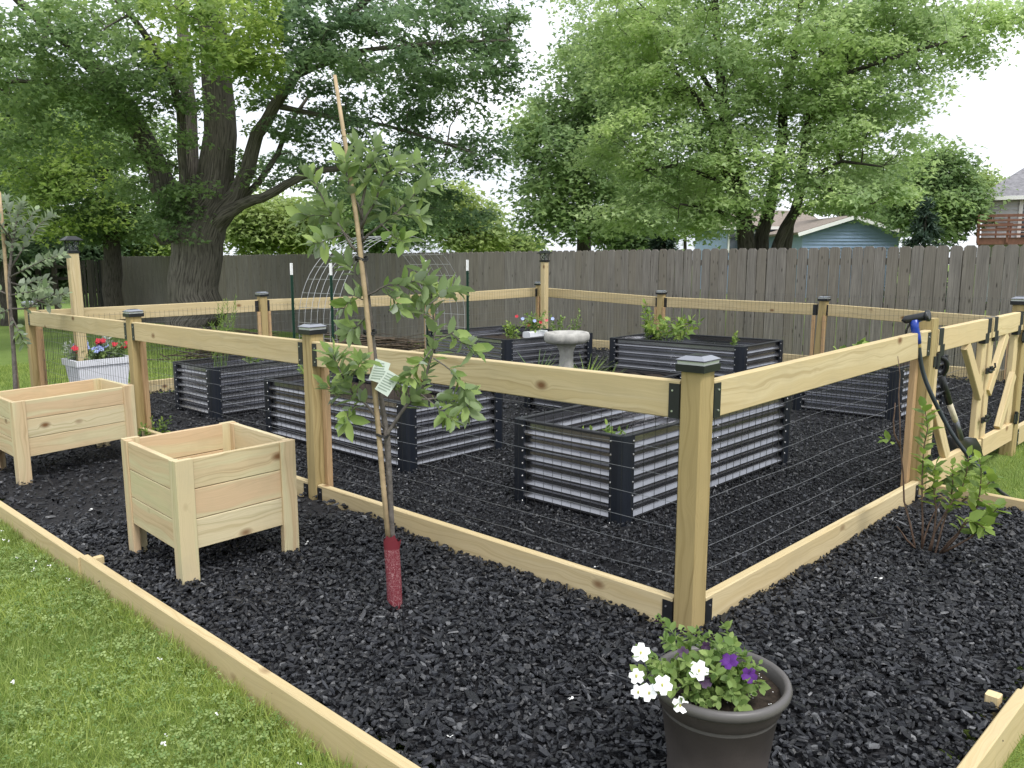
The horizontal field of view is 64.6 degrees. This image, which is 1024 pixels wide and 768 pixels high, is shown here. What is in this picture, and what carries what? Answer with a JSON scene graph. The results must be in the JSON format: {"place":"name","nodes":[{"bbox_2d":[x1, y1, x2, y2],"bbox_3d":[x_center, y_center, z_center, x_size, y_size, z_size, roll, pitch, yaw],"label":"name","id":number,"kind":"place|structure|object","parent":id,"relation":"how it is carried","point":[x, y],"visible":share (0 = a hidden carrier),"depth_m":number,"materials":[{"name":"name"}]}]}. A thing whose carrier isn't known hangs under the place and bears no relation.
{"place":"outdoors","nodes":[
{"label":"outdoors","id":0,"kind":"place"},
{"bbox_2d":[0,518,367,767],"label":"grass","id":1,"kind":"structure","parent":0,"point":[85,635],"depth_m":2.76,"materials":[{"name":"green plant"}]},
{"bbox_2d":[0,336,419,386],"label":"grass","id":2,"kind":"structure","parent":0,"point":[59,366],"depth_m":14.02,"materials":[{"name":"green plant"}]},
{"bbox_2d":[0,347,1023,767],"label":"mulch ground","id":3,"kind":"structure","parent":0,"point":[54,505],"depth_m":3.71,"materials":[{"name":"black wood"}]},
{"bbox_2d":[0,192,19,388],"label":"bamboo stake","id":4,"kind":"object","parent":3,"relation":"on","point":[4,252],"visible":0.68,"depth_m":6.90,"materials":[{"name":"beige wood"}]},
{"bbox_2d":[0,192,72,388],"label":"apple sapling","id":5,"kind":"object","parent":3,"relation":"on","point":[43,290],"visible":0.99,"depth_m":6.97,"materials":[{"name":"green plant"}]},
{"bbox_2d":[0,378,137,484],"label":"wooden planter","id":6,"kind":"object","parent":3,"relation":"on","point":[44,419],"visible":0.9,"depth_m":5.48,"materials":[{"name":"brown wood"}]},
{"bbox_2d":[59,236,87,360],"bbox_3d":[-4.286,-0.547,8.014,0.165,1.805,0.165,8,12,43],"label":"lamp post","id":7,"kind":"object","parent":3,"relation":"on","point":[75,284],"visible":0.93,"depth_m":7.92,"materials":[{"name":"brown wood"}]},
{"bbox_2d":[61,355,128,384],"bbox_3d":[-4.186,-0.046,8.206,0.549,0.461,0.408,-9,12,-43],"label":"flower box","id":8,"kind":"object","parent":3,"relation":"on","point":[88,365],"visible":0.38,"depth_m":8.06,"materials":[{"name":"white plastic"}]},
{"bbox_2d":[62,339,87,359],"bbox_3d":[-4.348,-0.343,8.082,0.249,0.268,0.239,-6,11,-32],"label":"dusty miller","id":9,"kind":"object","parent":8,"relation":"in","point":[73,352],"visible":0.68,"depth_m":8.04,"materials":[{"name":"green plant"}]},
{"bbox_2d":[61,345,96,360],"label":"geranium","id":10,"kind":"object","parent":8,"relation":"in","point":[74,349],"visible":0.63,"depth_m":8.01,"materials":[{"name":"green plant"}]},
{"bbox_2d":[88,344,109,359],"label":"blue flowers","id":11,"kind":"object","parent":8,"relation":"on","point":[99,347],"visible":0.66,"depth_m":8.15,"materials":[{"name":"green plant"}]},
{"bbox_2d":[95,338,109,358],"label":"geranium","id":12,"kind":"object","parent":8,"relation":"in","point":[100,342],"visible":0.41,"depth_m":8.17,"materials":[{"name":"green plant"}]},
{"bbox_2d":[101,336,114,356],"bbox_3d":[-4.191,-0.430,8.347,0.181,0.324,0.188,0,9,0],"label":"dusty miller","id":13,"kind":"object","parent":8,"relation":"in","point":[106,340],"visible":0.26,"depth_m":8.35,"materials":[{"name":"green plant"}]},
{"bbox_2d":[103,340,127,357],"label":"geranium","id":14,"kind":"object","parent":8,"relation":"in","point":[120,349],"visible":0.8,"depth_m":8.25,"materials":[{"name":"green plant"}]},
{"bbox_2d":[137,415,171,436],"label":"weed","id":15,"kind":"object","parent":3,"relation":"on","point":[152,428],"visible":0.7,"depth_m":6.26,"materials":[{"name":"green plant"}]},
{"bbox_2d":[121,421,299,584],"bbox_3d":[-1.447,0.565,3.893,0.572,0.622,0.675,-9,12,-43],"label":"wooden planter","id":16,"kind":"object","parent":3,"relation":"on","point":[189,493],"visible":0.95,"depth_m":3.69,"materials":[{"name":"brown wood"}]},
{"bbox_2d":[172,355,302,419],"bbox_3d":[-2.319,-0.054,8.076,1.805,0.499,0.796,-9,12,-43],"label":"raised bed","id":17,"kind":"object","parent":3,"relation":"on","point":[254,385],"visible":0.53,"depth_m":7.46,"materials":[{"name":"silver metal"}]},
{"bbox_2d":[202,294,237,366],"bbox_3d":[-2.731,-0.485,7.614,0.327,0.718,0.429,0,9,0],"label":"asparagus","id":18,"kind":"object","parent":17,"relation":"on","point":[220,329],"visible":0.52,"depth_m":7.63,"materials":[{"name":"green"}]},
{"bbox_2d":[242,357,263,362],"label":"seedling","id":19,"kind":"object","parent":17,"relation":"on","point":[257,360],"visible":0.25,"depth_m":7.81,"materials":[{"name":"green plant"}]},
{"bbox_2d":[37,281,540,392],"bbox_3d":[-2.109,-0.664,10.546,7.216,1.177,0.127,-9,12,-43],"label":"garden fence","id":20,"kind":"object","parent":3,"relation":"on","point":[262,306],"visible":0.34,"depth_m":9.60,"materials":[{"name":"brown wood"}]},
{"bbox_2d":[290,263,295,338],"bbox_3d":[-2.608,-0.711,9.705,0.035,1.460,0.034,-9,12,-43],"label":"fence stake","id":21,"kind":"object","parent":3,"relation":"on","point":[292,299],"visible":0.67,"depth_m":9.66,"materials":[{"name":"green metal"}]},
{"bbox_2d":[329,263,334,342],"bbox_3d":[-2.018,-0.633,9.155,0.035,1.460,0.034,-9,12,-43],"label":"fence stake","id":22,"kind":"object","parent":3,"relation":"on","point":[331,298],"visible":0.48,"depth_m":9.10,"materials":[{"name":"green metal"}]},
{"bbox_2d":[21,300,721,634],"bbox_3d":[-2.032,0.119,5.520,7.542,1.268,0.122,8,12,43],"label":"garden fence","id":23,"kind":"object","parent":3,"relation":"on","point":[686,399],"visible":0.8,"depth_m":3.63,"materials":[{"name":"brown wood"}]},
{"bbox_2d":[299,236,464,348],"bbox_3d":[-1.587,-0.990,10.091,1.962,1.693,0.795,-9,12,-43],"label":"arch trellis","id":24,"kind":"object","parent":3,"relation":"on","point":[378,240],"visible":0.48,"depth_m":9.75,"materials":[{"name":"silver metal"}]},
{"bbox_2d":[263,370,502,473],"bbox_3d":[-1.023,0.220,6.187,1.829,0.510,0.895,8,12,43],"label":"raised bed","id":25,"kind":"object","parent":3,"relation":"on","point":[453,441],"visible":0.62,"depth_m":5.71,"materials":[{"name":"silver metal"}]},
{"bbox_2d":[297,364,332,379],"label":"seedling","id":26,"kind":"object","parent":25,"relation":"on","point":[301,370],"visible":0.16,"depth_m":6.42,"materials":[{"name":"green plant"}]},
{"bbox_2d":[392,381,429,396],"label":"tomato plant","id":27,"kind":"object","parent":25,"relation":"on","point":[397,385],"visible":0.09,"depth_m":5.89,"materials":[{"name":"green plant"}]},
{"bbox_2d":[285,127,493,536],"bbox_3d":[-0.479,-0.035,3.181,0.817,1.876,0.393,0,9,0],"label":"apple sapling","id":28,"kind":"object","parent":3,"relation":"on","point":[464,398],"visible":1,"depth_m":3.12,"materials":[{"name":"green plant"}]},
{"bbox_2d":[333,75,390,537],"bbox_3d":[-0.573,-0.213,3.131,0.178,1.881,0.050,0,9,0],"label":"bamboo stake","id":29,"kind":"object","parent":28,"relation":"attached to","point":[373,383],"visible":0.96,"depth_m":3.11,"materials":[{"name":"beige wood"}]},
{"bbox_2d":[368,359,398,396],"bbox_3d":[-0.490,-0.024,3.113,0.122,0.148,0.011,-1,9,-7],"label":"plant tag","id":30,"kind":"object","parent":28,"relation":"hanging from","point":[381,376],"visible":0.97,"depth_m":3.11,"materials":[{"name":"white paper"}]},
{"bbox_2d":[383,535,401,609],"bbox_3d":[-0.484,0.770,3.302,0.072,0.339,0.052,0,9,0],"label":"trunk guard","id":31,"kind":"object","parent":28,"relation":"attached to","point":[393,568],"visible":0.91,"depth_m":3.28,"materials":[{"name":"red plastic"}]},
{"bbox_2d":[425,260,428,346],"bbox_3d":[-1.158,-0.955,11.089,0.035,1.460,0.034,-9,12,-43],"label":"fence stake","id":32,"kind":"object","parent":3,"relation":"on","point":[427,330],"visible":0.14,"depth_m":11.13,"materials":[{"name":"green metal"}]},
{"bbox_2d":[466,260,469,331],"bbox_3d":[-0.568,-0.878,10.540,0.035,1.460,0.034,-9,12,-43],"label":"fence stake","id":33,"kind":"object","parent":3,"relation":"on","point":[467,284],"visible":0.67,"depth_m":10.50,"materials":[{"name":"green"}]},
{"bbox_2d":[428,325,592,369],"bbox_3d":[-0.053,-0.415,10.091,1.250,0.508,1.766,-7,11,-38],"label":"raised bed","id":34,"kind":"object","parent":3,"relation":"on","point":[505,348],"visible":0.55,"depth_m":9.51,"materials":[{"name":"silver metal"}]},
{"bbox_2d":[502,320,521,338],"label":"herb","id":35,"kind":"object","parent":34,"relation":"on","point":[510,332],"visible":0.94,"depth_m":9.26,"materials":[{"name":"green plant"}]},
{"bbox_2d":[515,310,553,337],"bbox_3d":[0.257,-0.712,9.552,0.450,0.319,0.272,-2,9,-10],"label":"flower tray","id":36,"kind":"object","parent":34,"relation":"on","point":[534,333],"visible":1,"depth_m":9.52,"materials":[{"name":"green plant"}]},
{"bbox_2d":[549,314,569,330],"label":"geranium","id":37,"kind":"object","parent":34,"relation":"on","point":[559,324],"visible":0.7,"depth_m":9.55,"materials":[{"name":"green plant"}]},
{"bbox_2d":[570,308,582,329],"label":"flowering herb","id":38,"kind":"object","parent":34,"relation":"on","point":[573,327],"visible":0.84,"depth_m":9.56,"materials":[{"name":"green plant"}]},
{"bbox_2d":[518,351,563,364],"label":"iris","id":39,"kind":"object","parent":3,"relation":"on","point":[542,360],"visible":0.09,"depth_m":7.42,"materials":[{"name":"green plant"}]},
{"bbox_2d":[537,250,551,328],"bbox_3d":[0.501,-1.254,12.559,0.176,1.616,0.176,8,12,43],"label":"lamp post","id":40,"kind":"object","parent":3,"relation":"on","point":[544,287],"visible":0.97,"depth_m":12.48,"materials":[{"name":"brown wood"}]},
{"bbox_2d":[544,330,589,367],"bbox_3d":[0.490,-0.184,7.261,0.408,0.570,0.411,0,9,0],"label":"birdbath","id":41,"kind":"object","parent":3,"relation":"on","point":[566,342],"visible":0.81,"depth_m":7.16,"materials":[{"name":"stone"}]},
{"bbox_2d":[524,366,680,409],"bbox_3d":[0.893,0.054,7.746,1.340,0.280,0.905,-9,12,-43],"label":"raised bed","id":42,"kind":"object","parent":3,"relation":"on","point":[634,371],"visible":0.15,"depth_m":7.92,"materials":[{"name":"silver metal"}]},
{"bbox_2d":[514,396,790,526],"bbox_3d":[0.926,0.367,5.013,1.824,0.524,0.786,-9,12,-43],"label":"raised bed","id":43,"kind":"object","parent":3,"relation":"on","point":[636,482],"visible":0.66,"depth_m":4.49,"materials":[{"name":"silver metal"}]},
{"bbox_2d":[582,419,627,434],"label":"seedling","id":44,"kind":"object","parent":43,"relation":"on","point":[606,429],"visible":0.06,"depth_m":4.60,"materials":[{"name":"green plant"}]},
{"bbox_2d":[609,332,783,377],"bbox_3d":[1.936,-0.234,8.653,1.637,0.532,0.836,8,12,43],"label":"raised bed","id":45,"kind":"object","parent":3,"relation":"on","point":[638,351],"visible":0.67,"depth_m":8.42,"materials":[{"name":"silver metal"}]},
{"bbox_2d":[640,298,655,339],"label":"squash plant","id":46,"kind":"object","parent":45,"relation":"on","point":[646,318],"visible":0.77,"depth_m":8.85,"materials":[{"name":"green plant"}]},
{"bbox_2d":[650,318,688,341],"bbox_3d":[1.708,-0.553,8.765,0.422,0.286,0.423,0,9,0],"label":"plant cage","id":47,"kind":"object","parent":45,"relation":"on","point":[671,327],"visible":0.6,"depth_m":8.60,"materials":[{"name":"metal"}]},
{"bbox_2d":[641,314,703,341],"bbox_3d":[1.712,-0.584,8.660,0.590,0.322,0.603,-5,10,-28],"label":"squash plant","id":48,"kind":"object","parent":45,"relation":"on","point":[677,327],"visible":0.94,"depth_m":8.64,"materials":[{"name":"green plant"}]},
{"bbox_2d":[730,331,737,345],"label":"seedling","id":49,"kind":"object","parent":45,"relation":"on","point":[734,339],"visible":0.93,"depth_m":8.24,"materials":[{"name":"green plant"}]},
{"bbox_2d":[650,646,792,767],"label":"flower pot","id":50,"kind":"object","parent":3,"relation":"on","point":[725,735],"visible":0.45,"depth_m":2.02,"materials":[{"name":"plastic"}]},
{"bbox_2d":[629,613,770,713],"bbox_3d":[0.467,0.720,2.079,0.358,0.189,0.287,0,9,0],"label":"petunia","id":51,"kind":"object","parent":50,"relation":"on","point":[692,669],"visible":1,"depth_m":2.03,"materials":[{"name":"green plant"}]},
{"bbox_2d":[539,288,1023,382],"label":"garden fence","id":52,"kind":"object","parent":3,"relation":"on","point":[660,302],"visible":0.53,"depth_m":10.13,"materials":[{"name":"brown wood"}]},
{"bbox_2d":[705,318,938,628],"bbox_3d":[1.507,0.328,3.810,2.255,1.162,0.103,-9,12,-43],"label":"garden fence","id":53,"kind":"object","parent":3,"relation":"on","point":[737,391],"visible":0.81,"depth_m":3.67,"materials":[{"name":"brown wood"}]},
{"bbox_2d":[901,310,931,347],"bbox_3d":[2.137,-0.292,4.291,0.144,0.202,0.064,4,10,25],"label":"hose nozzle","id":54,"kind":"object","parent":53,"relation":"hanging from","point":[913,320],"visible":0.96,"depth_m":4.27,"materials":[{"name":"blue plastic"}]},
{"bbox_2d":[918,347,1010,496],"bbox_3d":[2.632,0.259,4.298,0.804,0.908,0.582,-4,10,-25],"label":"garden hose","id":55,"kind":"object","parent":53,"relation":"hanging from","point":[941,414],"visible":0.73,"depth_m":4.33,"materials":[{"name":"grey rubber"}]},
{"bbox_2d":[793,354,947,422],"bbox_3d":[3.223,-0.013,7.271,1.189,0.483,0.895,-9,12,-43],"label":"raised bed","id":56,"kind":"object","parent":3,"relation":"on","point":[803,404],"visible":0.3,"depth_m":6.80,"materials":[{"name":"silver metal"}]},
{"bbox_2d":[833,338,868,349],"bbox_3d":[3.085,-0.255,6.997,0.582,0.264,0.542,-3,10,-18],"label":"lettuce","id":57,"kind":"object","parent":56,"relation":"on","point":[863,341],"visible":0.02,"depth_m":7.05,"materials":[{"name":"green plant"}]},
{"bbox_2d":[878,356,1010,553],"bbox_3d":[1.962,0.340,3.683,0.564,0.887,0.392,6,11,31],"label":"shrub","id":58,"kind":"object","parent":3,"relation":"on","point":[987,520],"visible":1,"depth_m":3.71,"materials":[{"name":"green plant"}]},
{"bbox_2d":[937,356,982,467],"bbox_3d":[2.662,0.176,4.930,0.532,0.760,0.180,-5,10,-29],"label":"shovel","id":59,"kind":"object","parent":3,"relation":"on","point":[966,442],"visible":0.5,"depth_m":4.95,"materials":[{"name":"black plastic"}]},
{"bbox_2d":[925,318,995,488],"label":"garden gate","id":60,"kind":"structure","parent":3,"relation":"on","point":[964,335],"depth_m":4.92,"materials":[{"name":"brown wood"}]},
{"bbox_2d":[998,296,1023,455],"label":"garden fence","id":61,"kind":"object","parent":3,"relation":"on","point":[1017,303],"visible":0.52,"depth_m":5.75,"materials":[{"name":"brown wood"}]},
{"bbox_2d":[978,311,1023,455],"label":"garden gate","id":62,"kind":"structure","parent":61,"relation":"attached to","point":[1003,327],"depth_m":5.49,"materials":[{"name":"brown wood"}]},
{"bbox_2d":[0,265,1023,767],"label":"lawn ground","id":63,"kind":"structure","parent":0,"point":[60,339],"depth_m":2.87,"materials":[{"name":"green plant"}]},
{"bbox_2d":[0,261,68,309],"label":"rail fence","id":64,"kind":"object","parent":63,"relation":"on","point":[55,278],"visible":0.07,"depth_m":26.68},
{"bbox_2d":[0,501,83,577],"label":"edging board","id":65,"kind":"object","parent":63,"relation":"on","point":[55,545],"visible":0.56,"depth_m":4.14,"materials":[{"name":"brown wood"}]},
{"bbox_2d":[0,227,103,306],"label":"bush","id":66,"kind":"object","parent":63,"relation":"on","point":[63,272],"visible":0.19,"depth_m":27.59,"materials":[{"name":"green plant"}]},
{"bbox_2d":[0,18,112,325],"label":"shade tree","id":67,"kind":"object","parent":63,"relation":"on","point":[4,321],"visible":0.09,"depth_m":25.60,"materials":[{"name":"green plant"}]},
{"bbox_2d":[30,272,96,306],"bbox_3d":[-16.835,-3.463,29.726,3.793,2.454,3.259,0,9,0],"label":"bush","id":68,"kind":"object","parent":63,"relation":"on","point":[62,293],"visible":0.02,"depth_m":29.09,"materials":[{"name":"green plant"}]},
{"bbox_2d":[2,75,143,296],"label":"tree","id":69,"kind":"object","parent":63,"relation":"on","point":[86,182],"visible":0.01,"depth_m":42.32,"materials":[{"name":"green plant"}]},
{"bbox_2d":[0,363,172,392],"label":"grass","id":70,"kind":"structure","parent":63,"relation":"on","point":[58,373],"depth_m":11.55,"materials":[{"name":"green plant"}]},
{"bbox_2d":[0,90,178,320],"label":"shade tree","id":71,"kind":"object","parent":63,"relation":"on","point":[48,183],"visible":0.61,"depth_m":21.23,"materials":[{"name":"green plant"}]},
{"bbox_2d":[80,260,103,307],"bbox_3d":[-13.179,-2.895,25.713,1.212,2.080,0.124,3,10,18],"label":"dark fence","id":72,"kind":"object","parent":63,"relation":"on","point":[95,296],"visible":0.49,"depth_m":25.68,"materials":[{"name":"black wood"}]},
{"bbox_2d":[37,207,168,284],"bbox_3d":[-15.192,-4.497,29.753,4.782,4.493,4.747,5,10,27],"label":"bush","id":73,"kind":"object","parent":63,"relation":"on","point":[93,256],"visible":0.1,"depth_m":28.61,"materials":[{"name":"green plant"}]},
{"bbox_2d":[121,221,170,256],"bbox_3d":[-13.737,-4.474,30.658,4.228,4.186,3.911,0,9,0],"label":"bush","id":74,"kind":"object","parent":63,"relation":"on","point":[167,250],"visible":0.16,"depth_m":29.58,"materials":[{"name":"green plant"}]},
{"bbox_2d":[1,530,301,764],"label":"clover blossoms","id":75,"kind":"object","parent":63,"relation":"on","point":[164,742],"visible":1,"depth_m":2.58,"materials":[{"name":"white plant"}]},
{"bbox_2d":[0,519,349,767],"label":"clover","id":76,"kind":"object","parent":63,"relation":"on","point":[100,713],"visible":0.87,"depth_m":2.74,"materials":[{"name":"green plant"}]},
{"bbox_2d":[147,328,291,359],"bbox_3d":[-5.005,-0.715,15.195,3.976,0.782,1.536,0,9,0],"label":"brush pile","id":77,"kind":"object","parent":63,"relation":"on","point":[204,353],"visible":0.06,"depth_m":15.13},
{"bbox_2d":[80,554,419,767],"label":"edging board","id":78,"kind":"object","parent":63,"relation":"on","point":[345,738],"visible":0.74,"depth_m":2.71,"materials":[{"name":"brown wood"}]},
{"bbox_2d":[0,0,545,347],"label":"maple tree","id":79,"kind":"object","parent":63,"relation":"on","point":[204,200],"visible":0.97,"depth_m":15.94,"materials":[{"name":"green plant"}]},
{"bbox_2d":[223,184,344,255],"bbox_3d":[-10.387,-6.033,35.344,6.726,5.976,5.456,0,9,0],"label":"bush","id":80,"kind":"object","parent":63,"relation":"on","point":[260,228],"visible":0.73,"depth_m":34.10,"materials":[{"name":"green plant"}]},
{"bbox_2d":[293,162,454,253],"bbox_3d":[-5.465,-5.827,32.316,6.566,6.183,6.076,0,9,0],"label":"tree","id":81,"kind":"object","parent":63,"relation":"on","point":[379,247],"visible":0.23,"depth_m":31.76,"materials":[{"name":"green plant"}]},
{"bbox_2d":[323,332,424,350],"bbox_3d":[-2.228,-0.510,13.794,6.171,0.843,1.708,0,9,0],"label":"brush pile","id":82,"kind":"object","parent":63,"relation":"on","point":[391,342],"visible":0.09,"depth_m":13.60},
{"bbox_2d":[420,179,528,252],"bbox_3d":[-2.277,-6.478,37.469,6.165,5.965,5.808,0,9,0],"label":"tree","id":83,"kind":"object","parent":63,"relation":"on","point":[468,242],"visible":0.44,"depth_m":36.38,"materials":[{"name":"green plant"}]},
{"bbox_2d":[488,230,554,251],"bbox_3d":[0.237,-5.737,39.426,3.778,3.827,3.751,-5,10,-29],"label":"bush","id":84,"kind":"object","parent":63,"relation":"on","point":[529,246],"visible":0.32,"depth_m":38.53,"materials":[{"name":"green plant"}]},
{"bbox_2d":[98,244,1023,369],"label":"board fence","id":85,"kind":"object","parent":63,"relation":"on","point":[242,277],"visible":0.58,"depth_m":12.87,"materials":[{"name":"grey wood"}]},
{"bbox_2d":[488,0,692,251],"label":"shade tree","id":86,"kind":"object","parent":63,"relation":"on","point":[553,127],"visible":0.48,"depth_m":24.64,"materials":[{"name":"green plant"}]},
{"bbox_2d":[591,210,691,251],"bbox_3d":[4.468,-4.631,29.862,4.344,4.077,3.777,0,9,0],"label":"bush","id":87,"kind":"object","parent":63,"relation":"on","point":[635,245],"visible":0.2,"depth_m":28.92,"materials":[{"name":"green plant"}]},
{"bbox_2d":[646,216,682,296],"bbox_3d":[4.435,-3.454,23.935,1.627,3.228,1.674,0,9,0],"label":"conifer","id":88,"kind":"object","parent":63,"relation":"on","point":[667,244],"visible":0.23,"depth_m":23.54,"materials":[{"name":"green plant"}]},
{"bbox_2d":[630,147,769,297],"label":"tree","id":89,"kind":"object","parent":63,"relation":"on","point":[683,240],"visible":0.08,"depth_m":40.13,"materials":[{"name":"green plant"}]},
{"bbox_2d":[545,0,1023,334],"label":"maple tree","id":90,"kind":"object","parent":63,"relation":"on","point":[842,49],"visible":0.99,"depth_m":15.35,"materials":[{"name":"green plant"}]},
{"bbox_2d":[689,210,909,297],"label":"blue house","id":91,"kind":"structure","parent":63,"relation":"on","point":[840,232],"depth_m":39.41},
{"bbox_2d":[727,232,737,252],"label":"window","id":92,"kind":"structure","parent":91,"relation":"in","point":[732,242],"depth_m":45.23,"materials":[{"name":"white glass"}]},
{"bbox_2d":[806,139,923,237],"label":"tree","id":93,"kind":"object","parent":63,"relation":"on","point":[877,160],"visible":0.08,"depth_m":42.27,"materials":[{"name":"green plant"}]},
{"bbox_2d":[883,196,948,302],"bbox_3d":[16.343,-5.268,32.452,3.195,4.484,3.152,0,9,0],"label":"conifer","id":94,"kind":"object","parent":63,"relation":"on","point":[927,233],"visible":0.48,"depth_m":32.29,"materials":[{"name":"green plant"}]},
{"bbox_2d":[870,134,1018,266],"bbox_3d":[18.367,-7.017,34.866,5.354,7.211,5.723,0,9,0],"label":"tree","id":95,"kind":"object","parent":63,"relation":"on","point":[956,191],"visible":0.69,"depth_m":33.97,"materials":[{"name":"green plant"}]},
{"bbox_2d":[935,443,1023,498],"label":"grass","id":96,"kind":"structure","parent":63,"relation":"on","point":[1012,469],"depth_m":5.29,"materials":[{"name":"green plant"}]},
{"bbox_2d":[935,484,1023,510],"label":"edging board","id":97,"kind":"object","parent":63,"relation":"on","point":[1016,502],"depth_m":4.44,"materials":[{"name":"brown wood"}]},
{"bbox_2d":[969,165,1009,237],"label":"tree","id":98,"kind":"object","parent":63,"relation":"on","point":[990,175],"visible":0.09,"depth_m":57.56,"materials":[{"name":"green plant"}]},
{"bbox_2d":[956,688,1023,767],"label":"edging board","id":99,"kind":"object","parent":63,"relation":"on","point":[996,742],"visible":0.9,"depth_m":2.33,"materials":[{"name":"brown wood"}]},
{"bbox_2d":[976,168,1023,301],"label":"grey house","id":100,"kind":"structure","parent":63,"relation":"on","point":[1013,212],"depth_m":34.55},
{"bbox_2d":[993,217,1012,237],"bbox_3d":[20.400,-6.582,33.714,0.752,0.983,0.610,5,10,30],"label":"deck chair","id":101,"kind":"object","parent":100,"relation":"on","point":[1003,228],"visible":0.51,"depth_m":33.56,"materials":[{"name":"wood"}]},
{"bbox_2d":[1016,200,1023,236],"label":"patio door","id":102,"kind":"structure","parent":100,"relation":"in","point":[1021,207],"depth_m":34.53,"materials":[{"name":"white"}]},
{"bbox_2d":[1001,730,1023,767],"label":"grass","id":103,"kind":"structure","parent":63,"relation":"on","point":[1020,750],"depth_m":2.34,"materials":[{"name":"green plant"}]},
{"bbox_2d":[0,0,1023,264],"label":"sky","id":104,"kind":"structure","parent":0,"point":[991,116],"materials":[{"name":"white"}]},
{"bbox_2d":[571,352,608,370],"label":"ornamental grass","id":105,"kind":"object","parent":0,"point":[592,365],"depth_m":7.36,"materials":[{"name":"green plant"}]}
]}

